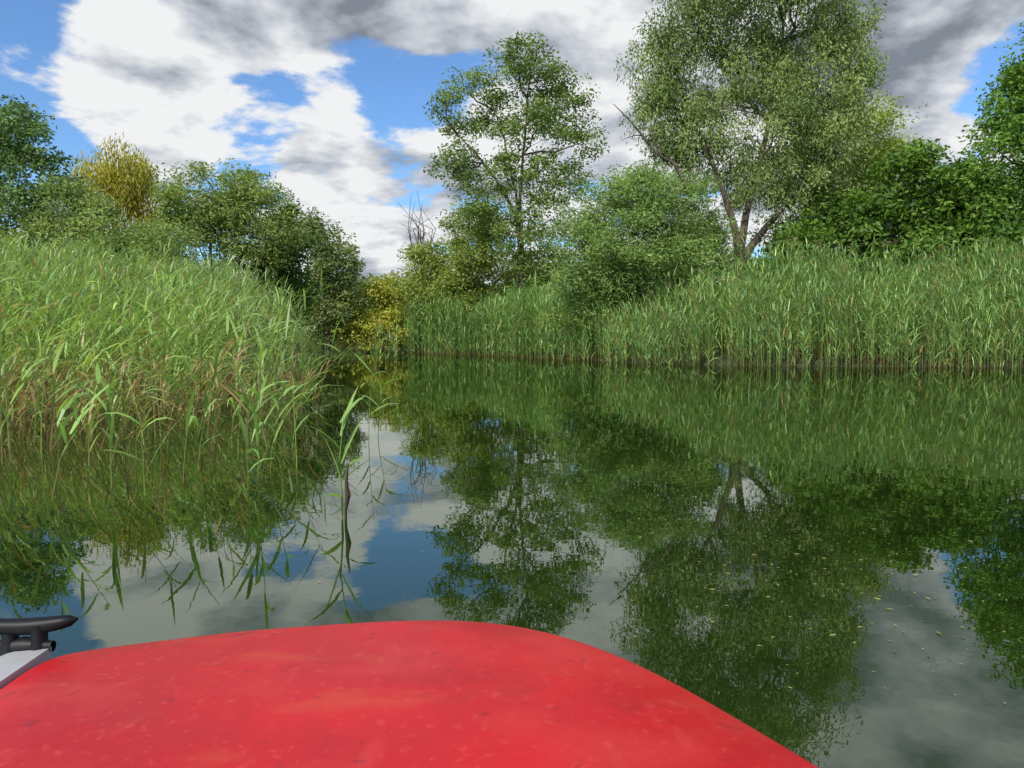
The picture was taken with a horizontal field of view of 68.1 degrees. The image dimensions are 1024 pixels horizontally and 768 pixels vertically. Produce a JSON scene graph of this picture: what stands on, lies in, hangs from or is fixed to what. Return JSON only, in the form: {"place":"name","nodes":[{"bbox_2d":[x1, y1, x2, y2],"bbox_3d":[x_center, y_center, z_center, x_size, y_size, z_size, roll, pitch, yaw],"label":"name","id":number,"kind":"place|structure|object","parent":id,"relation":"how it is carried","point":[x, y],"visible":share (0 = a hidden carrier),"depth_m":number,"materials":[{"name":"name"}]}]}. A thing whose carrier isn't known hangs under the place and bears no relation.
{"place":"outdoors","nodes":[
{"label":"outdoors","id":0,"kind":"place"},
{"bbox_2d":[0,348,1023,767],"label":"pond water","id":1,"kind":"structure","parent":0,"point":[480,486],"depth_m":3.89,"materials":[{"name":"green liquid"}]},
{"bbox_2d":[49,325,350,498],"bbox_3d":[-2.237,0.180,5.606,1.107,1.375,2.589,1,4,20],"label":"reed stalk","id":2,"kind":"object","parent":1,"relation":"in","point":[109,393],"visible":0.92,"depth_m":4.79,"materials":[{"name":"green plant"}]},
{"bbox_2d":[217,342,324,489],"bbox_3d":[-1.620,0.298,5.245,0.502,1.188,1.353,1,4,14],"label":"reed stalk","id":3,"kind":"object","parent":1,"relation":"in","point":[255,416],"visible":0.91,"depth_m":5.02,"materials":[{"name":"green plant"}]},
{"bbox_2d":[151,346,404,482],"bbox_3d":[-1.683,0.251,6.077,0.603,1.170,2.804,2,4,25],"label":"reed stalk","id":4,"kind":"object","parent":1,"relation":"in","point":[189,418],"visible":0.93,"depth_m":5.43,"materials":[{"name":"green plant"}]},
{"bbox_2d":[302,385,374,519],"bbox_3d":[-0.893,0.466,4.078,0.101,0.913,0.477,3,5,41],"label":"broken reed","id":5,"kind":"object","parent":1,"relation":"in","point":[343,420],"visible":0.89,"depth_m":4.05,"materials":[{"name":"green plant"}]},
{"bbox_2d":[367,305,413,371],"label":"reed clump","id":6,"kind":"object","parent":1,"relation":"in","point":[376,346],"visible":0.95,"depth_m":19.96,"materials":[{"name":"green plant"}]},
{"bbox_2d":[0,615,817,767],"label":"rowing boat","id":7,"kind":"object","parent":1,"relation":"on","point":[428,694],"visible":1,"depth_m":1.10,"materials":[{"name":"red plastic"}]},
{"bbox_2d":[318,397,1015,703],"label":"floating leaves","id":8,"kind":"object","parent":1,"relation":"on","point":[824,595],"visible":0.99,"depth_m":2.87,"materials":[{"name":"green plant"}]},
{"bbox_2d":[0,0,1023,330],"label":"sky","id":9,"kind":"structure","parent":0,"point":[328,97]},
{"bbox_2d":[1,330,1023,389],"bbox_3d":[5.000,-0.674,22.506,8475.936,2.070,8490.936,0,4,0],"label":"ground","id":10,"kind":"structure","parent":0,"point":[854,361],"depth_m":23.30,"materials":[{"name":"soil"}]},
{"bbox_2d":[0,94,93,250],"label":"alder tree","id":11,"kind":"object","parent":10,"relation":"on","point":[14,158],"visible":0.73,"depth_m":25.84,"materials":[{"name":"green plant"}]},
{"bbox_2d":[0,165,210,283],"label":"shrub","id":12,"kind":"object","parent":10,"relation":"on","point":[78,219],"visible":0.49,"depth_m":25.11,"materials":[{"name":"green plant"}]},
{"bbox_2d":[66,131,165,239],"bbox_3d":[-16.053,-5.754,30.600,4.152,8.399,3.852,0,4,0],"label":"weeping willow tree","id":13,"kind":"object","parent":10,"relation":"on","point":[117,180],"visible":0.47,"depth_m":30.03,"materials":[{"name":"yellow plant"}]},
{"bbox_2d":[0,222,357,468],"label":"reed bed","id":14,"kind":"object","parent":10,"relation":"on","point":[94,312],"visible":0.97,"depth_m":10.61,"materials":[{"name":"green plant"}]},
{"bbox_2d":[127,157,317,287],"bbox_3d":[-10.982,-4.830,28.646,7.081,7.116,4.974,-1,4,-21],"label":"sallow tree","id":15,"kind":"object","parent":10,"relation":"on","point":[238,203],"visible":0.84,"depth_m":27.83,"materials":[{"name":"green plant"}]},
{"bbox_2d":[162,196,325,356],"bbox_3d":[-10.146,-4.131,29.510,4.516,6.771,6.088,1,4,12],"label":"hawthorn tree","id":16,"kind":"object","parent":10,"relation":"on","point":[293,281],"visible":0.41,"depth_m":30.02,"materials":[{"name":"green plant"}]},
{"bbox_2d":[238,316,419,349],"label":"reed bed","id":17,"kind":"object","parent":10,"relation":"on","point":[308,346],"visible":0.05,"depth_m":45.99,"materials":[{"name":"green plant"}]},
{"bbox_2d":[289,207,378,352],"bbox_3d":[-8.802,-4.623,36.821,4.917,7.919,3.794,0,4,0],"label":"ash tree","id":18,"kind":"object","parent":10,"relation":"on","point":[323,251],"visible":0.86,"depth_m":36.36,"materials":[{"name":"green plant"}]},
{"bbox_2d":[321,272,421,351],"bbox_3d":[-7.039,-3.304,37.653,6.052,4.615,4.355,3,5,37],"label":"spindle shrub","id":19,"kind":"object","parent":10,"relation":"on","point":[358,331],"visible":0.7,"depth_m":37.24,"materials":[{"name":"yellow plant"}]},
{"bbox_2d":[399,191,436,302],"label":"bare shrub","id":20,"kind":"object","parent":10,"relation":"on","point":[419,234],"visible":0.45,"depth_m":37.56,"materials":[{"name":"brown plant"}]},
{"bbox_2d":[383,183,567,343],"bbox_3d":[-1.551,-5.717,36.983,9.297,7.806,6.067,0,4,0],"label":"shrub","id":21,"kind":"object","parent":10,"relation":"on","point":[450,278],"visible":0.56,"depth_m":35.98,"materials":[{"name":"green plant"}]},
{"bbox_2d":[394,270,588,359],"bbox_3d":[-1.681,-3.190,34.462,5.677,4.051,17.498,-2,5,-32],"label":"reed bed","id":22,"kind":"object","parent":10,"relation":"on","point":[454,330],"visible":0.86,"depth_m":32.21,"materials":[{"name":"green plant"}]},
{"bbox_2d":[422,30,609,345],"bbox_3d":[0.214,-8.402,33.333,8.271,13.714,5.239,0,4,0],"label":"poplar tree","id":23,"kind":"object","parent":10,"relation":"on","point":[561,132],"visible":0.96,"depth_m":33.02,"materials":[{"name":"green plant"}]},
{"bbox_2d":[536,302,596,331],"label":"shrub","id":24,"kind":"object","parent":10,"relation":"on","point":[578,319],"visible":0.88,"depth_m":26.66,"materials":[{"name":"green plant"}]},
{"bbox_2d":[245,262,1016,330],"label":"distant trees","id":25,"kind":"object","parent":10,"relation":"on","point":[363,279],"depth_m":60.26,"materials":[{"name":"green plant"}]},
{"bbox_2d":[534,159,755,341],"bbox_3d":[4.628,-4.504,27.594,6.866,6.778,7.907,4,5,44],"label":"willow shrub","id":26,"kind":"object","parent":10,"relation":"on","point":[681,245],"visible":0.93,"depth_m":26.10,"materials":[{"name":"green plant"}]},
{"bbox_2d":[384,215,1023,345],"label":"undergrowth","id":27,"kind":"object","parent":10,"relation":"on","point":[591,301],"visible":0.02,"depth_m":31.62,"materials":[{"name":"green plant"}]},
{"bbox_2d":[613,0,889,340],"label":"willow tree","id":28,"kind":"object","parent":10,"relation":"on","point":[789,102],"visible":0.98,"depth_m":27.98,"materials":[{"name":"green plant"}]},
{"bbox_2d":[614,104,689,193],"bbox_3d":[4.929,-8.208,26.509,2.813,3.111,0.145,0,4,0],"label":"dead branch","id":29,"kind":"object","parent":28,"relation":"attached to","point":[658,154],"visible":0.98,"depth_m":26.47,"materials":[{"name":"grey wood"}]},
{"bbox_2d":[553,225,1023,367],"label":"reed bed","id":30,"kind":"object","parent":10,"relation":"on","point":[943,332],"visible":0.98,"depth_m":22.83,"materials":[{"name":"green plant"}]},
{"bbox_2d":[751,92,938,287],"bbox_3d":[14.299,-7.281,32.057,8.084,10.507,5.502,-1,4,-17],"label":"sallow tree","id":31,"kind":"object","parent":10,"relation":"on","point":[888,142],"visible":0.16,"depth_m":31.80,"materials":[{"name":"green plant"}]},
{"bbox_2d":[763,137,1023,340],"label":"walnut tree","id":32,"kind":"object","parent":10,"relation":"on","point":[867,214],"visible":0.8,"depth_m":27.09,"materials":[{"name":"green plant"}]},
{"bbox_2d":[948,22,1023,265],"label":"maple tree","id":33,"kind":"object","parent":10,"relation":"on","point":[1007,127],"visible":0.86,"depth_m":26.14,"materials":[{"name":"green plant"}]}
]}

